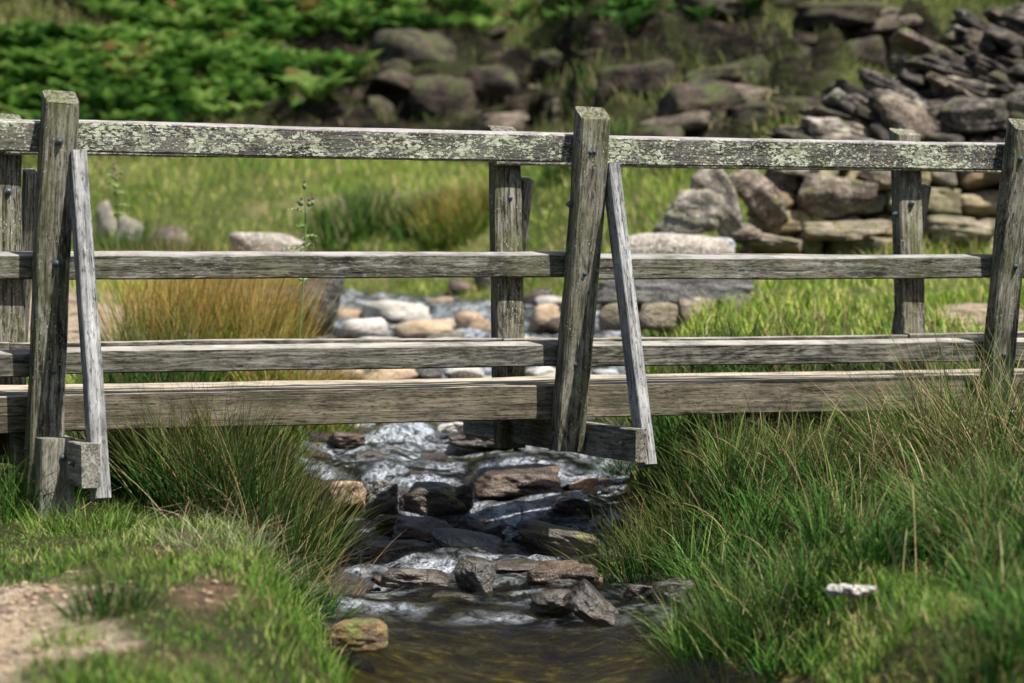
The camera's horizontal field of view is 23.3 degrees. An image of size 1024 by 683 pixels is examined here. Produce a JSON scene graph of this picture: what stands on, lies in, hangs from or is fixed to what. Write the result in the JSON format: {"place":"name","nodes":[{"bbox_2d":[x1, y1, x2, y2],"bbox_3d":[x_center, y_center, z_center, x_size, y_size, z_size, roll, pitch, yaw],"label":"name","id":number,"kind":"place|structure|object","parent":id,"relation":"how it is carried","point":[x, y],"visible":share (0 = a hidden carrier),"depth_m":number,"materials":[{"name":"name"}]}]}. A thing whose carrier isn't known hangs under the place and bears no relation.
{"place":"outdoors","nodes":[
{"label":"outdoors","id":0,"kind":"place"},
{"bbox_2d":[0,558,238,673],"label":"gravel","id":1,"kind":"structure","parent":0,"point":[28,623],"depth_m":6.92,"materials":[{"name":"gravel"}]},
{"bbox_2d":[200,285,781,682],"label":"stream water","id":2,"kind":"structure","parent":0,"point":[427,430],"depth_m":11.74,"materials":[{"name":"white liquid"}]},
{"bbox_2d":[319,576,372,603],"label":"stone","id":3,"kind":"object","parent":2,"relation":"on","point":[351,579],"visible":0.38,"depth_m":9.87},
{"bbox_2d":[326,430,365,446],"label":"rock","id":4,"kind":"object","parent":2,"relation":"in","point":[339,438],"visible":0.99,"depth_m":13.42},
{"bbox_2d":[328,481,366,513],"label":"rock","id":5,"kind":"object","parent":2,"relation":"on","point":[363,490],"visible":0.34,"depth_m":11.75,"materials":[{"name":"beige stone"}]},
{"bbox_2d":[327,618,387,654],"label":"rock","id":6,"kind":"object","parent":2,"relation":"on","point":[364,635],"visible":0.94,"depth_m":8.23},
{"bbox_2d":[335,318,388,337],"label":"bed stone","id":7,"kind":"object","parent":2,"relation":"on","point":[369,327],"visible":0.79,"depth_m":18.41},
{"bbox_2d":[354,450,389,466],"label":"rock","id":8,"kind":"object","parent":2,"relation":"in","point":[361,457],"visible":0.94,"depth_m":12.84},
{"bbox_2d":[365,479,398,522],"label":"rock","id":9,"kind":"object","parent":2,"relation":"on","point":[387,491],"visible":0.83,"depth_m":11.52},
{"bbox_2d":[357,539,431,556],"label":"rock","id":10,"kind":"object","parent":2,"relation":"on","point":[395,546],"visible":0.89,"depth_m":10.86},
{"bbox_2d":[361,300,431,324],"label":"bed stone","id":11,"kind":"object","parent":2,"relation":"on","point":[391,312],"visible":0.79,"depth_m":19.70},
{"bbox_2d":[380,568,448,588],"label":"rock","id":12,"kind":"object","parent":2,"relation":"on","point":[399,578],"visible":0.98,"depth_m":9.86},
{"bbox_2d":[392,516,452,542],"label":"rock","id":13,"kind":"object","parent":2,"relation":"on","point":[417,528],"visible":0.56,"depth_m":11.13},
{"bbox_2d":[394,319,453,337],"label":"bed stone","id":14,"kind":"object","parent":2,"relation":"on","point":[418,329],"visible":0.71,"depth_m":18.40,"materials":[{"name":"beige stone"}]},
{"bbox_2d":[402,481,466,517],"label":"rock","id":15,"kind":"object","parent":2,"relation":"on","point":[432,499],"visible":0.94,"depth_m":11.65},
{"bbox_2d":[429,528,502,561],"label":"rock","id":16,"kind":"object","parent":2,"relation":"on","point":[454,539],"visible":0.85,"depth_m":10.81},
{"bbox_2d":[454,311,485,337],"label":"bed stone","id":17,"kind":"object","parent":2,"relation":"on","point":[467,319],"visible":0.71,"depth_m":18.64,"materials":[{"name":"beige stone"}]},
{"bbox_2d":[454,556,496,605],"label":"rock","id":18,"kind":"object","parent":2,"relation":"on","point":[473,575],"visible":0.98,"depth_m":9.71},
{"bbox_2d":[445,430,521,453],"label":"rock","id":19,"kind":"object","parent":2,"relation":"on","point":[460,438],"visible":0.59,"depth_m":13.28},
{"bbox_2d":[463,463,563,501],"bbox_3d":[0.000,0.699,12.159,0.494,0.176,0.370,2,11,-6],"label":"rock","id":20,"kind":"object","parent":2,"relation":"on","point":[506,483],"visible":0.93,"depth_m":12.03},
{"bbox_2d":[496,558,544,570],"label":"rock","id":21,"kind":"object","parent":2,"relation":"on","point":[523,564],"visible":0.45,"depth_m":10.39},
{"bbox_2d":[527,303,559,336],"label":"bed stone","id":22,"kind":"object","parent":2,"relation":"on","point":[541,315],"visible":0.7,"depth_m":18.82,"materials":[{"name":"beige stone"}]},
{"bbox_2d":[529,589,572,616],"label":"rock","id":23,"kind":"object","parent":2,"relation":"on","point":[548,603],"visible":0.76,"depth_m":9.10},
{"bbox_2d":[517,519,599,558],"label":"rock","id":24,"kind":"object","parent":2,"relation":"on","point":[537,535],"visible":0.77,"depth_m":10.87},
{"bbox_2d":[526,560,603,591],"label":"rock","id":25,"kind":"object","parent":2,"relation":"on","point":[553,572],"visible":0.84,"depth_m":9.76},
{"bbox_2d":[547,495,607,518],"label":"rock","id":26,"kind":"object","parent":2,"relation":"on","point":[569,506],"visible":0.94,"depth_m":11.65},
{"bbox_2d":[563,579,617,626],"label":"rock","id":27,"kind":"object","parent":2,"relation":"on","point":[585,600],"visible":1,"depth_m":8.96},
{"bbox_2d":[623,584,653,604],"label":"rock","id":28,"kind":"object","parent":2,"relation":"on","point":[640,590],"visible":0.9,"depth_m":9.43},
{"bbox_2d":[0,0,1023,682],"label":"ground","id":29,"kind":"structure","parent":0,"point":[742,42],"depth_m":17.93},
{"bbox_2d":[0,435,127,522],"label":"grass tuft","id":30,"kind":"object","parent":29,"relation":"on","point":[12,495],"visible":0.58,"depth_m":9.49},
{"bbox_2d":[12,610,131,657],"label":"grass tuft","id":31,"kind":"object","parent":29,"relation":"on","point":[75,640],"visible":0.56,"depth_m":6.53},
{"bbox_2d":[1,491,161,536],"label":"grass tuft","id":32,"kind":"object","parent":29,"relation":"on","point":[73,525],"visible":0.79,"depth_m":9.19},
{"bbox_2d":[64,85,135,114],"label":"fern","id":33,"kind":"object","parent":29,"relation":"on","point":[97,98],"visible":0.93,"depth_m":30.54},
{"bbox_2d":[20,533,184,625],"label":"grass tuft","id":34,"kind":"object","parent":29,"relation":"on","point":[110,596],"visible":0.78,"depth_m":6.90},
{"bbox_2d":[94,200,116,237],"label":"boulder","id":35,"kind":"object","parent":29,"relation":"on","point":[103,210],"visible":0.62,"depth_m":26.69,"materials":[{"name":"stone"}]},
{"bbox_2d":[71,207,188,250],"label":"rush clump","id":36,"kind":"object","parent":29,"relation":"on","point":[144,228],"visible":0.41,"depth_m":26.14,"materials":[{"name":"green plant"}]},
{"bbox_2d":[95,226,226,284],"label":"rush clump","id":37,"kind":"object","parent":29,"relation":"on","point":[168,248],"visible":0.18,"depth_m":25.10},
{"bbox_2d":[67,300,255,383],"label":"rush clump","id":38,"kind":"object","parent":29,"relation":"on","point":[146,377],"visible":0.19,"depth_m":13.31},
{"bbox_2d":[147,225,190,250],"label":"boulder","id":39,"kind":"object","parent":29,"relation":"on","point":[172,230],"visible":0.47,"depth_m":26.09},
{"bbox_2d":[64,374,304,485],"bbox_3d":[-1.534,0.392,10.960,1.282,0.524,1.311,-1,2,-43],"label":"rush clump","id":40,"kind":"object","parent":29,"relation":"on","point":[112,476],"visible":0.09,"depth_m":10.67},
{"bbox_2d":[69,232,362,382],"bbox_3d":[-1.761,-0.118,14.192,1.893,1.057,1.631,0,2,0],"label":"rush clump","id":41,"kind":"object","parent":29,"relation":"on","point":[211,306],"visible":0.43,"depth_m":14.02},
{"bbox_2d":[126,489,338,628],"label":"grass","id":42,"kind":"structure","parent":29,"relation":"on","point":[210,534],"depth_m":8.65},
{"bbox_2d":[70,374,400,583],"bbox_3d":[-1.144,0.584,10.039,1.452,0.912,1.681,0,2,0],"label":"rush clump","id":43,"kind":"object","parent":29,"relation":"on","point":[172,444],"visible":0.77,"depth_m":9.73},
{"bbox_2d":[103,430,412,617],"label":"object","id":44,"kind":"object","parent":29,"relation":"on","point":[276,535],"visible":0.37,"depth_m":9.57,"materials":[{"name":"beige plant"}]},
{"bbox_2d":[229,232,306,251],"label":"boulder","id":45,"kind":"object","parent":29,"relation":"on","point":[282,240],"visible":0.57,"depth_m":18.57,"materials":[{"name":"stone"}]},
{"bbox_2d":[251,50,312,83],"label":"fern","id":46,"kind":"object","parent":29,"relation":"on","point":[274,65],"visible":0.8,"depth_m":31.23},
{"bbox_2d":[206,513,390,638],"bbox_3d":[-0.794,0.861,9.005,0.727,0.487,0.689,0,2,0],"label":"rush clump","id":47,"kind":"object","parent":29,"relation":"on","point":[328,609],"visible":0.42,"depth_m":9.00,"materials":[{"name":"green plant"}]},
{"bbox_2d":[283,180,317,460],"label":"thistle","id":48,"kind":"object","parent":29,"relation":"on","point":[310,202],"visible":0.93,"depth_m":12.89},
{"bbox_2d":[208,306,405,439],"bbox_3d":[-1.168,0.194,13.803,1.318,0.834,1.383,1,2,40],"label":"rush clump","id":49,"kind":"object","parent":29,"relation":"on","point":[269,375],"visible":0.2,"depth_m":13.72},
{"bbox_2d":[268,67,353,100],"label":"fern","id":50,"kind":"object","parent":29,"relation":"on","point":[314,91],"visible":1,"depth_m":30.16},
{"bbox_2d":[288,278,344,338],"bbox_3d":[-1.391,-0.265,17.733,0.426,0.493,0.383,0,2,0],"label":"boulder","id":51,"kind":"object","parent":29,"relation":"on","point":[332,285],"visible":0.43,"depth_m":17.58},
{"bbox_2d":[259,425,404,557],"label":"rush clump","id":52,"kind":"object","parent":29,"relation":"on","point":[345,518],"visible":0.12,"depth_m":11.01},
{"bbox_2d":[282,168,410,251],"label":"rush clump","id":53,"kind":"object","parent":29,"relation":"on","point":[365,216],"visible":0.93,"depth_m":25.37,"materials":[{"name":"green plant"}]},
{"bbox_2d":[320,0,384,24],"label":"fern","id":54,"kind":"object","parent":29,"relation":"on","point":[361,8],"visible":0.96,"depth_m":33.30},
{"bbox_2d":[365,94,393,121],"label":"crag rock","id":55,"kind":"object","parent":29,"relation":"on","point":[376,101],"visible":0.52,"depth_m":31.03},
{"bbox_2d":[0,0,767,122],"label":"bracken","id":56,"kind":"object","parent":29,"relation":"on","point":[116,55],"visible":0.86,"depth_m":31.62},
{"bbox_2d":[370,69,415,90],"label":"crag rock","id":57,"kind":"object","parent":29,"relation":"on","point":[396,79],"visible":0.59,"depth_m":31.20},
{"bbox_2d":[371,29,457,65],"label":"crag rock","id":58,"kind":"object","parent":29,"relation":"on","point":[414,47],"visible":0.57,"depth_m":31.73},
{"bbox_2d":[374,180,470,240],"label":"rush clump","id":59,"kind":"object","parent":29,"relation":"on","point":[395,226],"visible":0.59,"depth_m":25.09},
{"bbox_2d":[396,172,488,251],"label":"rush clump","id":60,"kind":"object","parent":29,"relation":"on","point":[475,213],"visible":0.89,"depth_m":24.41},
{"bbox_2d":[409,75,476,123],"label":"crag rock","id":61,"kind":"object","parent":29,"relation":"on","point":[433,96],"visible":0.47,"depth_m":30.92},
{"bbox_2d":[465,65,519,103],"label":"crag rock","id":62,"kind":"object","parent":29,"relation":"on","point":[501,81],"visible":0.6,"depth_m":31.12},
{"bbox_2d":[472,110,529,130],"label":"crag rock","id":63,"kind":"object","parent":29,"relation":"on","point":[516,119],"visible":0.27,"depth_m":30.21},
{"bbox_2d":[0,0,1021,171],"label":"hillside grass","id":64,"kind":"structure","parent":29,"relation":"on","point":[560,126],"depth_m":30.11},
{"bbox_2d":[0,90,1023,519],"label":"footbridge","id":65,"kind":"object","parent":29,"relation":"on","point":[44,212],"visible":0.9,"depth_m":10.45,"materials":[{"name":"grey"}]},
{"bbox_2d":[0,326,1023,682],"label":"grass","id":66,"kind":"structure","parent":29,"relation":"on","point":[288,598],"depth_m":7.47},
{"bbox_2d":[21,115,1023,384],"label":"meadow grass","id":67,"kind":"structure","parent":29,"relation":"on","point":[793,305],"depth_m":22.57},
{"bbox_2d":[746,233,802,253],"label":"boulder","id":68,"kind":"object","parent":67,"relation":"on","point":[770,243],"visible":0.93,"depth_m":18.71,"materials":[{"name":"stone"}]},
{"bbox_2d":[728,223,762,244],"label":"boulder","id":69,"kind":"object","parent":68,"relation":"on","point":[747,233],"visible":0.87,"depth_m":18.71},
{"bbox_2d":[536,49,564,73],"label":"crag rock","id":70,"kind":"object","parent":29,"relation":"on","point":[547,60],"visible":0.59,"depth_m":30.69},
{"bbox_2d":[598,303,641,331],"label":"rock","id":71,"kind":"object","parent":29,"relation":"on","point":[608,316],"visible":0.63,"depth_m":16.13,"materials":[{"name":"stone"}]},
{"bbox_2d":[593,59,674,107],"bbox_3d":[1.383,-2.713,27.086,0.757,0.817,0.984,10,9,23],"label":"crag rock","id":72,"kind":"object","parent":29,"relation":"on","point":[645,75],"visible":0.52,"depth_m":26.68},
{"bbox_2d":[546,438,758,601],"bbox_3d":[0.588,0.753,10.228,1.049,0.710,1.083,0,2,0],"label":"rush clump","id":73,"kind":"object","parent":29,"relation":"on","point":[625,565],"visible":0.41,"depth_m":10.14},
{"bbox_2d":[621,125,687,136],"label":"crag rock","id":74,"kind":"object","parent":29,"relation":"on","point":[672,131],"visible":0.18,"depth_m":24.42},
{"bbox_2d":[639,302,680,332],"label":"rock","id":75,"kind":"object","parent":29,"relation":"on","point":[659,314],"visible":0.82,"depth_m":16.13,"materials":[{"name":"stone"}]},
{"bbox_2d":[597,279,754,304],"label":"stone slab","id":76,"kind":"structure","parent":75,"relation":"on","point":[661,290],"depth_m":16.16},
{"bbox_2d":[609,232,734,253],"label":"boulder","id":77,"kind":"object","parent":29,"relation":"on","point":[657,243],"visible":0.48,"depth_m":16.88,"materials":[{"name":"stone"}]},
{"bbox_2d":[652,578,694,612],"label":"rock","id":78,"kind":"object","parent":29,"relation":"on","point":[675,583],"visible":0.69,"depth_m":9.21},
{"bbox_2d":[637,110,710,131],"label":"crag rock","id":79,"kind":"object","parent":29,"relation":"on","point":[693,121],"visible":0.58,"depth_m":24.67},
{"bbox_2d":[652,188,724,234],"bbox_3d":[1.317,-0.946,18.550,0.557,0.390,0.340,1,2,19],"label":"boulder","id":80,"kind":"object","parent":29,"relation":"on","point":[694,211],"visible":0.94,"depth_m":18.39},
{"bbox_2d":[679,297,717,328],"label":"rock","id":81,"kind":"object","parent":29,"relation":"on","point":[685,305],"visible":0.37,"depth_m":16.13,"materials":[{"name":"stone"}]},
{"bbox_2d":[657,79,743,119],"bbox_3d":[1.905,-2.371,25.451,0.811,0.620,1.054,-9,13,-10],"label":"crag rock","id":82,"kind":"object","parent":29,"relation":"on","point":[712,95],"visible":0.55,"depth_m":25.08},
{"bbox_2d":[683,63,742,82],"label":"crag rock","id":83,"kind":"object","parent":29,"relation":"on","point":[730,73],"visible":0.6,"depth_m":26.20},
{"bbox_2d":[690,169,742,237],"bbox_3d":[1.588,-1.057,18.828,0.302,0.635,0.363,-32,-3,8],"label":"boulder","id":84,"kind":"object","parent":29,"relation":"on","point":[717,181],"visible":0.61,"depth_m":18.67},
{"bbox_2d":[671,0,771,21],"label":"crag rock","id":85,"kind":"object","parent":29,"relation":"on","point":[722,10],"visible":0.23,"depth_m":30.11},
{"bbox_2d":[591,399,857,563],"bbox_3d":[0.918,0.642,10.400,1.256,0.776,1.370,0,2,0],"label":"rush clump","id":86,"kind":"object","parent":29,"relation":"on","point":[700,499],"visible":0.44,"depth_m":10.29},
{"bbox_2d":[601,503,866,682],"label":"rush clump","id":87,"kind":"object","parent":29,"relation":"on","point":[690,641],"visible":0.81,"depth_m":8.13,"materials":[{"name":"green plant"}]},
{"bbox_2d":[729,55,770,84],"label":"crag rock","id":88,"kind":"object","parent":29,"relation":"on","point":[744,63],"visible":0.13,"depth_m":28.24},
{"bbox_2d":[733,101,786,126],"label":"crag rock","id":89,"kind":"object","parent":29,"relation":"on","point":[746,113],"visible":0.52,"depth_m":24.63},
{"bbox_2d":[587,366,972,677],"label":"bank edge grass","id":90,"kind":"structure","parent":29,"relation":"on","point":[617,472],"depth_m":9.03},
{"bbox_2d":[555,290,1023,682],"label":"tall grass","id":91,"kind":"structure","parent":29,"relation":"on","point":[998,589],"depth_m":9.05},
{"bbox_2d":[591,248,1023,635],"bbox_3d":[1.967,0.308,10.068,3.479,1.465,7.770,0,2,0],"label":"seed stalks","id":92,"kind":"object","parent":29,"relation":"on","point":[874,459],"visible":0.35,"depth_m":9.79,"materials":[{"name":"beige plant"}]},
{"bbox_2d":[678,401,940,499],"bbox_3d":[1.290,0.479,10.424,1.258,0.439,1.248,0,2,0],"label":"rush clump","id":93,"kind":"object","parent":29,"relation":"on","point":[808,462],"visible":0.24,"depth_m":10.27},
{"bbox_2d":[793,1,886,27],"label":"crag rock","id":94,"kind":"object","parent":29,"relation":"on","point":[835,14],"visible":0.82,"depth_m":29.49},
{"bbox_2d":[824,583,878,598],"bbox_3d":[1.051,0.770,7.667,0.175,0.046,0.080,0,2,0],"label":"wool scrap","id":95,"kind":"object","parent":29,"relation":"on","point":[855,591],"visible":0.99,"depth_m":7.64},
{"bbox_2d":[845,36,886,69],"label":"crag rock","id":96,"kind":"object","parent":29,"relation":"on","point":[871,49],"visible":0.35,"depth_m":28.58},
{"bbox_2d":[741,3,1023,254],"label":"dry stone wall","id":97,"kind":"structure","parent":29,"relation":"on","point":[964,195],"depth_m":19.57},
{"bbox_2d":[728,169,788,229],"bbox_3d":[1.895,-1.114,19.027,0.275,0.565,0.385,-38,3,-2],"label":"boulder","id":98,"kind":"object","parent":97,"relation":"on","point":[760,196],"visible":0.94,"depth_m":18.88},
{"bbox_2d":[764,170,798,196],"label":"boulder","id":99,"kind":"object","parent":97,"relation":"on","point":[779,181],"visible":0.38,"depth_m":19.16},
{"bbox_2d":[800,116,851,137],"bbox_3d":[2.474,-1.683,19.615,0.356,0.198,0.337,0,2,-17],"label":"rock slab","id":100,"kind":"object","parent":97,"relation":"on","point":[815,123],"visible":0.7,"depth_m":19.49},
{"bbox_2d":[796,173,877,217],"bbox_3d":[2.489,-1.120,19.127,0.614,0.353,0.430,3,2,-1],"label":"boulder","id":101,"kind":"object","parent":97,"relation":"on","point":[819,195],"visible":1,"depth_m":18.99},
{"bbox_2d":[800,219,890,240],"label":"boulder","id":102,"kind":"object","parent":97,"relation":"on","point":[849,230],"visible":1,"depth_m":18.88,"materials":[{"name":"stone"}]},
{"bbox_2d":[821,94,870,120],"bbox_3d":[2.801,-1.839,19.907,0.589,0.191,0.530,25,-1,-17],"label":"rock slab","id":103,"kind":"object","parent":97,"relation":"on","point":[848,102],"visible":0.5,"depth_m":19.66,"materials":[{"name":"stone"}]},
{"bbox_2d":[855,171,891,191],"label":"boulder","id":104,"kind":"object","parent":97,"relation":"on","point":[882,179],"visible":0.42,"depth_m":19.08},
{"bbox_2d":[857,68,925,98],"bbox_3d":[3.120,-2.062,20.201,0.628,0.120,0.565,23,2,14],"label":"rock slab","id":105,"kind":"object","parent":97,"relation":"on","point":[875,78],"visible":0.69,"depth_m":19.99,"materials":[{"name":"stone"}]},
{"bbox_2d":[872,96,938,141],"bbox_3d":[3.106,-1.764,19.609,0.551,0.290,0.496,28,7,3],"label":"rock slab","id":106,"kind":"object","parent":97,"relation":"on","point":[896,113],"visible":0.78,"depth_m":19.45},
{"bbox_2d":[890,27,936,56],"bbox_3d":[3.497,-2.424,20.792,0.693,0.138,0.624,32,-5,-4],"label":"rock slab","id":107,"kind":"object","parent":97,"relation":"on","point":[910,41],"visible":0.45,"depth_m":20.62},
{"bbox_2d":[886,56,977,79],"bbox_3d":[3.545,-2.197,20.398,0.830,0.151,0.747,18,-4,-13],"label":"rock slab","id":108,"kind":"object","parent":97,"relation":"on","point":[942,66],"visible":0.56,"depth_m":20.10,"materials":[{"name":"stone"}]},
{"bbox_2d":[929,218,992,248],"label":"boulder","id":109,"kind":"object","parent":97,"relation":"on","point":[940,227],"visible":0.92,"depth_m":19.05,"materials":[{"name":"stone"}]},
{"bbox_2d":[937,98,1008,132],"bbox_3d":[3.608,-1.771,19.509,0.577,0.318,0.520,5,14,18],"label":"rock slab","id":110,"kind":"object","parent":97,"relation":"on","point":[962,115],"visible":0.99,"depth_m":19.30,"materials":[{"name":"stone"}]},
{"bbox_2d":[861,7,922,33],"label":"crag rock","id":111,"kind":"object","parent":29,"relation":"on","point":[885,23],"visible":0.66,"depth_m":29.43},
{"bbox_2d":[766,367,1023,500],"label":"rush clump","id":112,"kind":"object","parent":29,"relation":"on","point":[918,437],"visible":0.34,"depth_m":10.17,"materials":[{"name":"green plant"}]},
{"bbox_2d":[771,318,1023,499],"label":"dry stalks","id":113,"kind":"object","parent":29,"relation":"on","point":[984,397],"visible":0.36,"depth_m":10.07,"materials":[{"name":"beige plant"}]},
{"bbox_2d":[774,308,1023,497],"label":"rush clump","id":114,"kind":"object","parent":29,"relation":"on","point":[997,421],"visible":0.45,"depth_m":10.19,"materials":[{"name":"green plant"}]},
{"bbox_2d":[833,418,1023,563],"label":"rush clump","id":115,"kind":"object","parent":29,"relation":"on","point":[998,486],"visible":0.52,"depth_m":8.37,"materials":[{"name":"green plant"}]},
{"bbox_2d":[885,600,1023,682],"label":"rush clump","id":116,"kind":"object","parent":29,"relation":"on","point":[952,676],"visible":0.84,"depth_m":6.43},
{"bbox_2d":[523,108,659,188],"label":"rush clump","id":117,"kind":"object","parent":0,"point":[546,173],"visible":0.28,"depth_m":24.30,"materials":[{"name":"green plant"}]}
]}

